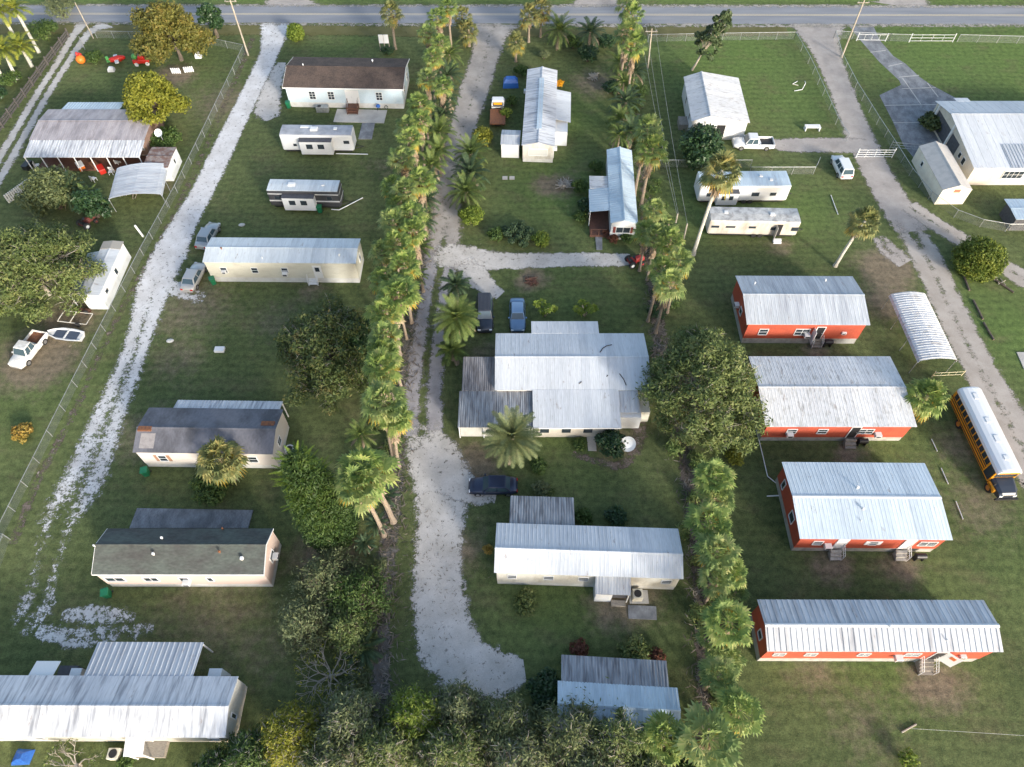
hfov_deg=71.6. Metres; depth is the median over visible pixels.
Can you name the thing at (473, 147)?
date palm
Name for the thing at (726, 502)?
fan palm
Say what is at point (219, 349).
septic lid
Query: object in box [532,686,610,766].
belt tree
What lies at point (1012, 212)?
open shed
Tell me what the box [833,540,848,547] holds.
door
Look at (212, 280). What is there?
wheelie bin
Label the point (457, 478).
gravel patch
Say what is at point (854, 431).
door
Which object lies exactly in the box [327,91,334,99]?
window
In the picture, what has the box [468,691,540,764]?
belt tree
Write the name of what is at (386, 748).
belt tree
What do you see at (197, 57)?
covered bundle
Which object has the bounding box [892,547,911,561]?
porch steps
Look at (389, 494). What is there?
feather palm
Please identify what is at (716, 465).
fan palm
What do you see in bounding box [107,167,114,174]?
yard chair
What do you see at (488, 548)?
shrub
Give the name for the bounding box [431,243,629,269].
gravel drive
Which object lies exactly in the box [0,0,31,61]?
royal palm
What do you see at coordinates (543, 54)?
shrub
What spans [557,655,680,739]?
mobile home
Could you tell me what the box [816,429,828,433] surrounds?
window
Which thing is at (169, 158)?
shed
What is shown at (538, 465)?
shrub
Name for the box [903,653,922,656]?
window
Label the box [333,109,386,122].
patio slab
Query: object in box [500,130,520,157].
storage shed
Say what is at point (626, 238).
shrub
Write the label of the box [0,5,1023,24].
road
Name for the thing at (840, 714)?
ground
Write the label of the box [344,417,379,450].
feather palm
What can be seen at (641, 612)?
well slab
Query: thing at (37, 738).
window
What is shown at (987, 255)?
round bush
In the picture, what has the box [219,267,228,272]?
window
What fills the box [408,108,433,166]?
fan palm
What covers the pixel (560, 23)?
feather palm
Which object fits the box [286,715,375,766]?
belt tree
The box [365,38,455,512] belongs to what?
undergrowth
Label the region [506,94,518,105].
shrub
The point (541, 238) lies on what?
shrub
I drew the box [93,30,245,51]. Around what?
chain link fence
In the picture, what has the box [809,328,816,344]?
screen door
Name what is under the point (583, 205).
shrub
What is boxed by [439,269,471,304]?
date palm
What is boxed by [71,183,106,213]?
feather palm
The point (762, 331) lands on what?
window
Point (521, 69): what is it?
shrub
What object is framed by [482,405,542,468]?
date palm
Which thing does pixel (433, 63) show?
fan palm
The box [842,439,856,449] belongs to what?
porch steps
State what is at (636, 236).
fan palm
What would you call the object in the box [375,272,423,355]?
fan palm
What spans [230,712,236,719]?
window
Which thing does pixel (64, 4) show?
shrub
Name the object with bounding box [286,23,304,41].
round bush
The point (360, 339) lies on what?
broadleaf tree
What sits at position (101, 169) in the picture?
storage chest
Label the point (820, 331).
door
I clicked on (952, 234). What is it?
gravel drive
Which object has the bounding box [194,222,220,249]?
parked car
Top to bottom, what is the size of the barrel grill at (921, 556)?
1.030 m
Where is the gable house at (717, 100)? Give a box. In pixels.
[677,71,749,139]
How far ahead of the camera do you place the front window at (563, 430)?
72.00 m
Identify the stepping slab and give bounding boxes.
[358,123,374,138]
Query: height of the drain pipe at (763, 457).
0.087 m
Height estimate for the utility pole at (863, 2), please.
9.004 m
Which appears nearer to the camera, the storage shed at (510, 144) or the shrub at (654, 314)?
the shrub at (654, 314)
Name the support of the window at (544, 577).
in the mobile home at (540, 540)
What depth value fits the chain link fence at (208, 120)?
81.37 m
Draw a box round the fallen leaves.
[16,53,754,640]
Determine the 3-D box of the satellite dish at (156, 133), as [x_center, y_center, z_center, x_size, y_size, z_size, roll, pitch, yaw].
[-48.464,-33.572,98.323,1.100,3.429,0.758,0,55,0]
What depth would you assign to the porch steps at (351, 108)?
104.44 m
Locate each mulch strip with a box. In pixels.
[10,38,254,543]
[371,131,438,721]
[572,422,647,470]
[636,162,709,728]
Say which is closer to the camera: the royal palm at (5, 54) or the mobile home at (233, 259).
the mobile home at (233, 259)
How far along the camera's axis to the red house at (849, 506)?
64.76 m
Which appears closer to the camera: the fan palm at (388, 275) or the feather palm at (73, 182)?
the fan palm at (388, 275)
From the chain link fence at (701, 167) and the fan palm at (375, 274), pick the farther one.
the chain link fence at (701, 167)
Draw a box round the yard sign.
[378,35,389,50]
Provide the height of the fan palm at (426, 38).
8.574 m
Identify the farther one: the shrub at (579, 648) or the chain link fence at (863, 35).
the chain link fence at (863, 35)
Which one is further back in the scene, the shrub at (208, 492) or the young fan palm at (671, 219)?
the young fan palm at (671, 219)
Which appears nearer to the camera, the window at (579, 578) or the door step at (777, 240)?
the window at (579, 578)
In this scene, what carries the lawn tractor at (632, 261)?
on the ground at (840, 714)
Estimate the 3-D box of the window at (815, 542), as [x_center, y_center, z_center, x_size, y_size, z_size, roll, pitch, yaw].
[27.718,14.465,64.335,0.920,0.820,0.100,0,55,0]
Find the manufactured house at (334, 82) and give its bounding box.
[282,57,409,108]
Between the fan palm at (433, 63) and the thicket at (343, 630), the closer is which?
the thicket at (343, 630)
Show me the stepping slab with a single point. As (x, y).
(366, 130)
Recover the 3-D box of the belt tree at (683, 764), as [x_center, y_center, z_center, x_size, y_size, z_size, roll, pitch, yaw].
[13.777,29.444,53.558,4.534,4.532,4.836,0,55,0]
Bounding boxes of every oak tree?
[0,217,107,327]
[632,323,772,460]
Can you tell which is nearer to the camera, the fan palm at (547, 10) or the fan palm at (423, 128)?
the fan palm at (423, 128)
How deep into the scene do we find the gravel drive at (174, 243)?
85.93 m
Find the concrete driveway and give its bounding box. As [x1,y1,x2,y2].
[849,25,955,156]
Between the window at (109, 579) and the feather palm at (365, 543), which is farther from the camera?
the feather palm at (365, 543)
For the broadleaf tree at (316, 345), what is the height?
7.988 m
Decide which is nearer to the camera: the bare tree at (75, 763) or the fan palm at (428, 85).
the bare tree at (75, 763)
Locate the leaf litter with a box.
[362,83,716,713]
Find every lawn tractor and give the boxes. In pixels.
[76,217,98,229]
[624,254,644,268]
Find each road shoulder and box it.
[0,21,1023,27]
[20,4,1023,7]
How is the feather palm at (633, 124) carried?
on the ground at (840, 714)
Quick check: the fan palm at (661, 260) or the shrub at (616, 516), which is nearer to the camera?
the shrub at (616, 516)
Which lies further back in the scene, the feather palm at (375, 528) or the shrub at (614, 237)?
the shrub at (614, 237)
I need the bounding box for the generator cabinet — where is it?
[316,105,329,112]
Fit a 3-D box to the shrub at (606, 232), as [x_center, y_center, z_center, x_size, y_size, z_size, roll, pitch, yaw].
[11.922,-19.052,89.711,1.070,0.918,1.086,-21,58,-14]
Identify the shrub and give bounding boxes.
[0,70,21,85]
[0,88,7,100]
[10,422,33,444]
[27,18,58,39]
[40,0,75,20]
[83,48,103,64]
[115,752,135,766]
[149,125,182,146]
[188,464,233,506]
[381,45,395,55]
[457,203,484,225]
[471,125,493,146]
[482,544,493,554]
[487,226,503,242]
[499,107,512,118]
[500,219,533,248]
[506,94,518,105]
[512,586,537,615]
[513,64,528,76]
[525,666,560,711]
[528,456,547,475]
[531,230,549,247]
[531,479,550,496]
[538,50,550,58]
[544,484,554,496]
[557,79,563,87]
[564,34,583,47]
[569,637,588,655]
[571,178,588,192]
[571,437,587,450]
[572,209,587,223]
[574,507,593,525]
[577,44,599,62]
[577,197,588,212]
[588,159,603,173]
[594,429,625,458]
[596,33,615,48]
[601,79,619,93]
[602,228,609,235]
[603,504,627,526]
[606,234,618,243]
[616,632,652,659]
[620,233,633,244]
[647,304,666,319]
[647,646,666,660]
[724,445,744,465]
[898,747,920,766]
[917,111,941,131]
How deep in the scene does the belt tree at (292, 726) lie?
53.49 m
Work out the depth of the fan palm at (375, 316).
70.02 m
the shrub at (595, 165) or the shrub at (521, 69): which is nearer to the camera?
the shrub at (595, 165)
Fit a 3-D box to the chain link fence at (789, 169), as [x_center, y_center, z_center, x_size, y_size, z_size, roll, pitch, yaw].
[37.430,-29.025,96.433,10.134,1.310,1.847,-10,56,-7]
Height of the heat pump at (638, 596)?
0.970 m
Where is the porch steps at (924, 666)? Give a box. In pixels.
[914,656,938,675]
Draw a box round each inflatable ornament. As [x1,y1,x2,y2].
[75,52,85,63]
[105,54,125,63]
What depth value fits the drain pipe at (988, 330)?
80.86 m
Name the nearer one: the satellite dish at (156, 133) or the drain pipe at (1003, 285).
the drain pipe at (1003, 285)
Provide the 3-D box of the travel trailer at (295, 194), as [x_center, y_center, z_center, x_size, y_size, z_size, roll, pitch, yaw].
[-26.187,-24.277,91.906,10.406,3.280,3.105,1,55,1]
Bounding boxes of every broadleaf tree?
[13,164,85,217]
[69,188,112,218]
[273,293,377,416]
[335,315,382,375]
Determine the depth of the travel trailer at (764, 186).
91.95 m
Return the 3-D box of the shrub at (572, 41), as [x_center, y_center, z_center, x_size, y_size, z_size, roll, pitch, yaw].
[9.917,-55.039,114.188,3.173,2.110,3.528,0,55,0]
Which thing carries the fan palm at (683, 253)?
on the mulch strip at (683, 476)
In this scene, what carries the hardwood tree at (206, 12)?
on the ground at (840, 714)
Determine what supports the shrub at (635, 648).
on the ground at (840, 714)
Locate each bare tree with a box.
[41,738,103,766]
[293,636,365,709]
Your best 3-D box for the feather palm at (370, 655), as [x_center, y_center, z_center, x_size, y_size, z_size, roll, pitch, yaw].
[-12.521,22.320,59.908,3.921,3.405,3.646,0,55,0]
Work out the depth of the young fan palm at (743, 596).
60.96 m
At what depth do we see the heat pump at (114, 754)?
55.60 m
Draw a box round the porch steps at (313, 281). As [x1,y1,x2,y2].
[306,275,318,285]
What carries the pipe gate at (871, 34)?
on the ground at (840, 714)
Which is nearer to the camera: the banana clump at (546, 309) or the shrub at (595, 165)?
the banana clump at (546, 309)
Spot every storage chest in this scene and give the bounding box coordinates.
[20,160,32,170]
[75,160,84,171]
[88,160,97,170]
[96,163,106,174]
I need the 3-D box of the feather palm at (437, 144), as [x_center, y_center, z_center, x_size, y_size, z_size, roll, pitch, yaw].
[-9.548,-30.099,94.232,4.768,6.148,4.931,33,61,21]
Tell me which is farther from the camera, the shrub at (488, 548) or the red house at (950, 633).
the shrub at (488, 548)
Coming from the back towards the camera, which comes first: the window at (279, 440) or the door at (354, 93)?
the door at (354, 93)
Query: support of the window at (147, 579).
in the mobile home at (186, 557)
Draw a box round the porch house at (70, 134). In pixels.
[23,102,163,171]
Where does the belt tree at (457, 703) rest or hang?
on the ground at (840, 714)
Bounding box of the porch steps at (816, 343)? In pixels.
[811,337,823,348]
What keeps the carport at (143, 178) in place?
on the ground at (840, 714)
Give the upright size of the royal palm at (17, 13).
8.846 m
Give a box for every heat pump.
[106,748,123,760]
[283,444,293,455]
[629,589,648,603]
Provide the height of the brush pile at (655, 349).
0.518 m
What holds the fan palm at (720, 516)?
on the mulch strip at (683, 476)
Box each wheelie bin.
[100,587,112,598]
[139,466,151,476]
[208,275,216,284]
[285,100,291,108]
[316,204,323,212]
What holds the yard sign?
on the ground at (840, 714)
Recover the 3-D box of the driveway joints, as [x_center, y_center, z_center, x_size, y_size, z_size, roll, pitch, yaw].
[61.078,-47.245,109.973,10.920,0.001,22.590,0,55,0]
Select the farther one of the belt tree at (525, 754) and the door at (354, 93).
the door at (354, 93)
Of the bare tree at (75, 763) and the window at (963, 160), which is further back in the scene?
the window at (963, 160)
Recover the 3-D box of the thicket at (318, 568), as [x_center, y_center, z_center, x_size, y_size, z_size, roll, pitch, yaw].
[-16.377,16.634,62.077,8.155,5.384,7.944,0,55,0]
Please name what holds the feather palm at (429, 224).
on the gravel drive at (480, 70)
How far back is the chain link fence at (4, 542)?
65.73 m
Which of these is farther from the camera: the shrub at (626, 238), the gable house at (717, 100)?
the gable house at (717, 100)
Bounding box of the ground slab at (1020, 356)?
[1016,352,1023,368]
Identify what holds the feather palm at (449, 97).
on the mulch strip at (384, 646)
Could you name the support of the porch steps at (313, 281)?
on the ground at (840, 714)
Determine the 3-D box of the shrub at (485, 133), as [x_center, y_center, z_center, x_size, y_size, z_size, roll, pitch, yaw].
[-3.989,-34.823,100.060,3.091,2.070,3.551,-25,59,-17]
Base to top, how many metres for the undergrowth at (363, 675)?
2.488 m
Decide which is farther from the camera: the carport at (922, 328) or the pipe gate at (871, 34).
the pipe gate at (871, 34)
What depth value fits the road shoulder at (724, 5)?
122.60 m
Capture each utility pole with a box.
[74,2,93,38]
[224,0,248,55]
[645,28,657,67]
[841,0,869,57]
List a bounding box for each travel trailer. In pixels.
[266,179,350,210]
[279,125,363,154]
[694,171,791,204]
[705,207,802,238]
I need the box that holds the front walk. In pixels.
[587,437,596,450]
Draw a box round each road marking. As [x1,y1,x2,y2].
[188,13,1007,14]
[192,14,983,15]
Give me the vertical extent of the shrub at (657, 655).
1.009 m
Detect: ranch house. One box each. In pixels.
[458,321,650,437]
[933,98,1023,184]
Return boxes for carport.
[109,163,170,210]
[882,291,956,372]
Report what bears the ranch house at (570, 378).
on the ground at (840, 714)
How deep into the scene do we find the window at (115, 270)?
84.48 m
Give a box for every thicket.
[262,589,334,664]
[268,441,362,554]
[283,538,373,615]
[320,559,399,640]
[321,602,385,662]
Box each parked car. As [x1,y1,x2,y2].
[180,262,207,292]
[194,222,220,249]
[468,474,517,496]
[508,298,526,332]
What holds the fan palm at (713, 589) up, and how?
on the mulch strip at (683, 476)
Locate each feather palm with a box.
[51,170,91,211]
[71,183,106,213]
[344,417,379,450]
[344,628,385,669]
[353,531,376,556]
[364,510,387,537]
[376,483,400,507]
[406,236,434,264]
[407,262,428,289]
[414,188,440,213]
[414,204,437,240]
[416,166,444,200]
[417,146,448,180]
[420,132,456,176]
[424,112,457,156]
[427,99,458,133]
[431,81,461,119]
[436,57,463,100]
[437,39,463,75]
[540,9,577,50]
[575,16,606,47]
[604,45,629,80]
[605,103,635,131]
[605,123,632,148]
[607,84,644,121]
[609,69,639,97]
[614,114,645,148]
[623,54,649,86]
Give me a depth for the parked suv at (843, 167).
95.64 m
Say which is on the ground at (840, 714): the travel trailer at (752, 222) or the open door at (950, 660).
the travel trailer at (752, 222)
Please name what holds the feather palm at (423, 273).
on the gravel drive at (435, 404)
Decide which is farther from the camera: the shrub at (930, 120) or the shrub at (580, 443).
the shrub at (930, 120)
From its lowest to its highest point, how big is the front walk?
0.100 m
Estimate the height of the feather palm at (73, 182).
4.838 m
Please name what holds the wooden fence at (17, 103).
on the ground at (840, 714)
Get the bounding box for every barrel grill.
[823,339,833,347]
[856,438,868,445]
[912,553,927,560]
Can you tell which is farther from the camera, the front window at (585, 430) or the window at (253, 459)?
the front window at (585, 430)
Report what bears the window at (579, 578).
in the mobile home at (540, 540)
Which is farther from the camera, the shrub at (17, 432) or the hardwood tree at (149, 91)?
the hardwood tree at (149, 91)
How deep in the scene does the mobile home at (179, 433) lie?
69.47 m
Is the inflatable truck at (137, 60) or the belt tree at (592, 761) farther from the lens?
the inflatable truck at (137, 60)
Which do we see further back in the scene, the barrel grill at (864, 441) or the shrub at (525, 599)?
the barrel grill at (864, 441)
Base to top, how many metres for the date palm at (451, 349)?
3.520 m
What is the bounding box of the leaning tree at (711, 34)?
[691,9,732,70]
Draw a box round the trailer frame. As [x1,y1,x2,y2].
[57,307,92,326]
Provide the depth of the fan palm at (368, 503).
56.42 m
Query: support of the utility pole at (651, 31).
on the ground at (840, 714)
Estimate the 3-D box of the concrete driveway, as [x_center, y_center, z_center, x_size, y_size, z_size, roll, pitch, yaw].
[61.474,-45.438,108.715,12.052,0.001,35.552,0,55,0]
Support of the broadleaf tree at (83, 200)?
on the ground at (840, 714)
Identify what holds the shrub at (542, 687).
on the ground at (840, 714)
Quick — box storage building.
[69,241,130,308]
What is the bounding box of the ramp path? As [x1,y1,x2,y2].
[595,237,601,249]
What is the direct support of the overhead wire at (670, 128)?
attached to the utility pole
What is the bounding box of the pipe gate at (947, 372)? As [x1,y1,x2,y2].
[931,370,965,376]
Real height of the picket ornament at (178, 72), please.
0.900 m
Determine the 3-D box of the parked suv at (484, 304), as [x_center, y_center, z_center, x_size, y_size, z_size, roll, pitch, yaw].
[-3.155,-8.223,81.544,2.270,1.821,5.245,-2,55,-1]
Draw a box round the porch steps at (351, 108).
[346,98,358,114]
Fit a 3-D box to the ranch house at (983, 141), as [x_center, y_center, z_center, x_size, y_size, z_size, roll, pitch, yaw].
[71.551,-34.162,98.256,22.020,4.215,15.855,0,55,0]
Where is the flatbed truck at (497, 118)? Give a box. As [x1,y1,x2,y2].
[490,97,505,125]
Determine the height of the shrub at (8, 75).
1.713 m
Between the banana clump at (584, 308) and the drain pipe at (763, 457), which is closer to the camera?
the drain pipe at (763, 457)
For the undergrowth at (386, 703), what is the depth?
56.77 m
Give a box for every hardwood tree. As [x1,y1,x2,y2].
[121,70,191,125]
[127,0,216,66]
[195,2,223,37]
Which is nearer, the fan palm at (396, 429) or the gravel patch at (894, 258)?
the fan palm at (396, 429)
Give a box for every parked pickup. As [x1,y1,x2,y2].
[8,329,48,369]
[731,133,774,150]
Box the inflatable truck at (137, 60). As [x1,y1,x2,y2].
[131,54,149,66]
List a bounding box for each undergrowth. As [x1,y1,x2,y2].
[294,681,672,766]
[327,554,386,695]
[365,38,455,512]
[605,42,681,308]
[663,436,738,731]
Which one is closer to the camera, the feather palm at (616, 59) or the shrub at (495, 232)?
the shrub at (495, 232)
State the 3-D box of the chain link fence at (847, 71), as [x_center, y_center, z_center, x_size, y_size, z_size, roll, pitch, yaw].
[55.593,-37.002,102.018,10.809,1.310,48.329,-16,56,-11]
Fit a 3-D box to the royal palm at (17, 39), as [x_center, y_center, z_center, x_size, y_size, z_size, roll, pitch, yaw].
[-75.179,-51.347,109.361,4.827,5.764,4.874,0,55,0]
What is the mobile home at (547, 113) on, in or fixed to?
on the ground at (840, 714)
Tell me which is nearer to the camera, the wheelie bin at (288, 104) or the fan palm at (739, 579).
the fan palm at (739, 579)
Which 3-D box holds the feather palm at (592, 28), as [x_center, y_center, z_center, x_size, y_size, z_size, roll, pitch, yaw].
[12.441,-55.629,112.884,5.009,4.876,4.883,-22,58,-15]
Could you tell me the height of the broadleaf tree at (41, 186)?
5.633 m
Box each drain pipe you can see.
[331,197,362,209]
[755,425,775,482]
[901,723,916,732]
[963,275,969,290]
[972,299,983,319]
[983,322,994,339]
[994,278,1013,292]
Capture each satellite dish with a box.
[154,129,163,140]
[621,436,635,451]
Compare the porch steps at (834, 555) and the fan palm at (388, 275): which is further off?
the fan palm at (388, 275)
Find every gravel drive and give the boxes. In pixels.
[0,22,111,184]
[15,23,289,633]
[404,249,456,435]
[405,423,525,699]
[428,23,517,260]
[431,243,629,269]
[774,137,871,153]
[790,24,926,232]
[896,224,1023,487]
[903,202,1023,286]
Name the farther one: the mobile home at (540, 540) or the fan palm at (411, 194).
the fan palm at (411, 194)
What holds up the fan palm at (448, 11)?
on the ground at (840, 714)
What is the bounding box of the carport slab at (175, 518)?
[130,508,252,527]
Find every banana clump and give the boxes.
[532,298,558,316]
[572,299,598,317]
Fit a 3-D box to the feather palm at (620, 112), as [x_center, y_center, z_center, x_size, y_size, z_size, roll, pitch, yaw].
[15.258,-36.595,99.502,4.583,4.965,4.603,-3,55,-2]
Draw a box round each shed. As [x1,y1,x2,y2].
[144,147,181,180]
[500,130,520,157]
[912,141,972,203]
[999,199,1023,229]
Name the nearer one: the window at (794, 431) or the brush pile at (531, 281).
the window at (794, 431)
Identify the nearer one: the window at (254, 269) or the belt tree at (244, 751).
the belt tree at (244, 751)
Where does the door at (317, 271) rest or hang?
in the mobile home at (233, 259)
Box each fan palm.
[194,434,250,487]
[333,460,386,538]
[334,445,402,524]
[359,379,408,462]
[361,345,402,400]
[362,295,403,337]
[365,336,401,400]
[366,266,394,314]
[367,238,392,273]
[367,320,403,386]
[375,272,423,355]
[376,205,407,267]
[377,402,413,467]
[379,0,404,49]
[379,173,408,204]
[379,270,408,339]
[381,228,416,295]
[385,145,417,213]
[385,193,407,215]
[387,248,422,324]
[388,175,418,211]
[393,114,420,167]
[394,125,425,173]
[394,200,430,259]
[400,214,428,292]
[405,91,435,147]
[406,164,437,230]
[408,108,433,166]
[415,22,437,56]
[415,66,439,125]
[421,46,444,100]
[424,7,449,48]
[429,33,451,73]
[431,75,453,106]
[437,0,458,46]
[451,4,472,37]
[458,18,478,47]
[505,30,526,61]
[518,2,541,42]
[531,0,551,37]
[612,16,639,93]
[614,0,638,35]
[619,28,648,95]
[620,0,644,72]
[631,112,663,195]
[631,218,657,271]
[634,133,668,206]
[638,709,683,766]
[640,197,667,227]
[641,222,670,280]
[645,255,675,322]
[650,266,686,333]
[654,225,685,267]
[654,243,676,270]
[659,213,679,233]
[662,244,695,313]
[671,699,743,766]
[682,500,733,546]
[689,528,743,577]
[690,457,737,503]
[691,149,742,255]
[693,621,729,658]
[696,653,741,693]
[697,480,736,521]
[697,563,734,603]
[697,593,753,649]
[705,645,748,679]
[710,554,747,590]
[712,683,765,738]
[718,569,746,596]
[722,585,751,604]
[833,205,881,267]
[903,377,951,422]
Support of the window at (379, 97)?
in the manufactured house at (334, 82)
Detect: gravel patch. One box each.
[35,622,153,649]
[60,604,135,624]
[165,281,204,302]
[254,62,285,120]
[264,0,318,4]
[436,462,495,505]
[457,257,503,298]
[567,0,618,5]
[871,0,929,5]
[873,236,911,266]
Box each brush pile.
[524,275,538,285]
[555,177,574,189]
[587,72,598,80]
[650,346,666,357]
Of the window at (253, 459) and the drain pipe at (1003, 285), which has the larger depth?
the drain pipe at (1003, 285)
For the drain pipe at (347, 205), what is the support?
on the ground at (840, 714)
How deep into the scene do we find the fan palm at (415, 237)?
77.43 m
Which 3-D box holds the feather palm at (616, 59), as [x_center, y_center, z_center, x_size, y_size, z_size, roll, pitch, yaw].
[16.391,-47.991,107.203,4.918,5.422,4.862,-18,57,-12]
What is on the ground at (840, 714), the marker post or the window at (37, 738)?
the marker post
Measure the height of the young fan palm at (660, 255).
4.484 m
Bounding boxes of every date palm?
[431,292,480,342]
[435,335,468,365]
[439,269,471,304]
[444,170,485,208]
[450,150,490,190]
[452,131,491,167]
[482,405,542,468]
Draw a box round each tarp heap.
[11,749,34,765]
[503,76,518,88]
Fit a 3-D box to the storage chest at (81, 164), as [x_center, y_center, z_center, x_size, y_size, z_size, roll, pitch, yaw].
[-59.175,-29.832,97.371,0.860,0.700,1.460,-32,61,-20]
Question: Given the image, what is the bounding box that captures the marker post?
[134,225,143,236]
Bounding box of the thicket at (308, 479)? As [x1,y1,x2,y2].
[268,441,362,554]
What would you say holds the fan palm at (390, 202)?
on the ground at (840, 714)
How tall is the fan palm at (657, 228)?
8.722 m
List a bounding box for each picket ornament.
[170,68,180,73]
[183,66,193,72]
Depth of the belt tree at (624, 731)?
51.89 m
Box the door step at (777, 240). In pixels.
[772,238,781,243]
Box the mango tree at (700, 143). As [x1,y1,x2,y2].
[678,122,725,170]
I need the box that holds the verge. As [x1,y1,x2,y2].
[0,24,788,37]
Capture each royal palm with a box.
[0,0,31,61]
[0,0,40,52]
[0,35,21,79]
[4,31,37,66]
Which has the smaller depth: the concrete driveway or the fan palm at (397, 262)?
the fan palm at (397, 262)
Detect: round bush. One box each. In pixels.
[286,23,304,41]
[950,235,1009,283]
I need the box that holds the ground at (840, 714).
[0,0,1023,766]
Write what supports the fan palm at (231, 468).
on the ground at (840, 714)
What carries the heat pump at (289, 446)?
on the ground at (840, 714)
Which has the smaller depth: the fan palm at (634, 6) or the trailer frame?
the trailer frame
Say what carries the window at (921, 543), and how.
in the red house at (849, 506)
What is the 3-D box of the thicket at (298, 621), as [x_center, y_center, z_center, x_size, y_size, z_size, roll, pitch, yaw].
[-17.543,20.133,60.087,6.364,4.704,6.875,0,55,0]
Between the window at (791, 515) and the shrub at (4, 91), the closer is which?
the window at (791, 515)
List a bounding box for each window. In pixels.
[30,737,47,739]
[103,577,126,581]
[113,266,118,275]
[141,577,160,581]
[156,455,168,461]
[177,577,191,581]
[205,577,214,581]
[207,738,222,740]
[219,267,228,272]
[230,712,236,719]
[247,456,258,462]
[250,267,258,272]
[269,548,273,563]
[277,435,281,446]
[308,91,316,99]
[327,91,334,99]
[375,92,382,100]
[507,575,516,578]
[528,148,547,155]
[540,429,548,432]
[543,576,553,579]
[562,429,570,432]
[578,577,588,580]
[583,429,592,432]
[615,227,630,232]
[660,580,672,583]
[757,329,768,334]
[757,628,762,640]
[772,653,786,655]
[780,479,786,489]
[785,429,797,433]
[788,510,794,524]
[793,329,810,335]
[803,653,818,655]
[811,541,824,544]
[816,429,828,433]
[856,653,871,656]
[857,429,875,433]
[868,541,879,545]
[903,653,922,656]
[916,542,938,545]
[960,157,965,165]
[1000,171,1023,178]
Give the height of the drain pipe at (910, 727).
0.121 m
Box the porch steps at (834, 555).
[828,546,845,560]
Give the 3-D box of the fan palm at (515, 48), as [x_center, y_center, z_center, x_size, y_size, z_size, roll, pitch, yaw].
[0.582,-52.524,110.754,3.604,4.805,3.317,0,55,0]
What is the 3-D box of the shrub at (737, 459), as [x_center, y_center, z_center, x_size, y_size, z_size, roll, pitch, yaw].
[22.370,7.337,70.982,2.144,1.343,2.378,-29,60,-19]
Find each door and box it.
[313,267,322,277]
[345,91,352,102]
[352,91,359,102]
[717,125,725,136]
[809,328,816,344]
[815,328,824,338]
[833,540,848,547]
[846,428,860,437]
[898,541,915,548]
[928,653,946,658]
[939,653,961,666]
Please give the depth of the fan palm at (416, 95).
92.20 m
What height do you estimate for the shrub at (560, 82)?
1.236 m
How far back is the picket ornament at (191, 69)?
110.65 m
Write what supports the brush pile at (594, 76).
on the ground at (840, 714)
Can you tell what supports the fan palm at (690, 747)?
on the ground at (840, 714)
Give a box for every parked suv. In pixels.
[476,292,494,332]
[830,155,853,179]
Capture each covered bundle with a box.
[107,66,115,71]
[194,53,201,58]
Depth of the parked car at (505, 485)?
68.72 m
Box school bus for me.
[949,387,1023,500]
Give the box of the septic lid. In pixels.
[214,346,224,352]
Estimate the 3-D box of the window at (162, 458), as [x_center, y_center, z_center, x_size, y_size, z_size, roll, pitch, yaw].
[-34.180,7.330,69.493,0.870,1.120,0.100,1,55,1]
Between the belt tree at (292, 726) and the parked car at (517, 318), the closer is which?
the belt tree at (292, 726)
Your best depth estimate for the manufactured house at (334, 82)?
103.95 m
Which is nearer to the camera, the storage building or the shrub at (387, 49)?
the storage building
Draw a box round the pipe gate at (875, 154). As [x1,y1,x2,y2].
[855,148,896,157]
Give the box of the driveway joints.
[861,39,937,122]
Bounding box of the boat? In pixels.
[47,327,84,341]
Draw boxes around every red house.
[731,276,869,344]
[747,356,916,440]
[749,599,1002,666]
[775,462,952,551]
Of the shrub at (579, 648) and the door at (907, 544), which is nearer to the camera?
the shrub at (579, 648)
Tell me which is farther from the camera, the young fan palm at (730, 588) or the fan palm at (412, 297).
the fan palm at (412, 297)
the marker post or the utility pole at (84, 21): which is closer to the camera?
the marker post
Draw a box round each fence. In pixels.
[0,28,69,130]
[0,46,244,536]
[0,533,9,560]
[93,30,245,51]
[648,32,794,41]
[654,159,752,167]
[750,157,820,174]
[793,32,849,141]
[833,31,888,40]
[834,31,1023,230]
[888,34,911,41]
[890,140,923,149]
[957,34,1023,43]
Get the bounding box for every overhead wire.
[646,27,677,209]
[655,27,686,219]
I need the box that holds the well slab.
[628,605,656,619]
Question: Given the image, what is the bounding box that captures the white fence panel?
[3,179,29,202]
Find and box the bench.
[804,124,820,130]
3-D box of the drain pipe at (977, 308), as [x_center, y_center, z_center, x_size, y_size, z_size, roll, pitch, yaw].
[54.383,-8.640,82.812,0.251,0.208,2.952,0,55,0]
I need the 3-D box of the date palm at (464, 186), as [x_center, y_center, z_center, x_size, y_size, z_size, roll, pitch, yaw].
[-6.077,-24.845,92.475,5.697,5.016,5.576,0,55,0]
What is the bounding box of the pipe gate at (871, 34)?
[856,33,888,41]
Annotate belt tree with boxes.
[185,741,231,766]
[207,722,284,766]
[248,698,327,766]
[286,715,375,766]
[313,677,391,763]
[349,713,423,766]
[375,680,446,753]
[396,715,488,766]
[430,672,490,744]
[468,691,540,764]
[476,715,558,766]
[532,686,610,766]
[561,719,625,766]
[576,677,658,766]
[618,744,671,766]
[669,749,714,766]
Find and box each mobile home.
[0,642,246,759]
[91,527,281,586]
[133,400,288,467]
[202,237,363,282]
[494,495,683,606]
[522,66,570,162]
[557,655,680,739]
[588,146,637,238]
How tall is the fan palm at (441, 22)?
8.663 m

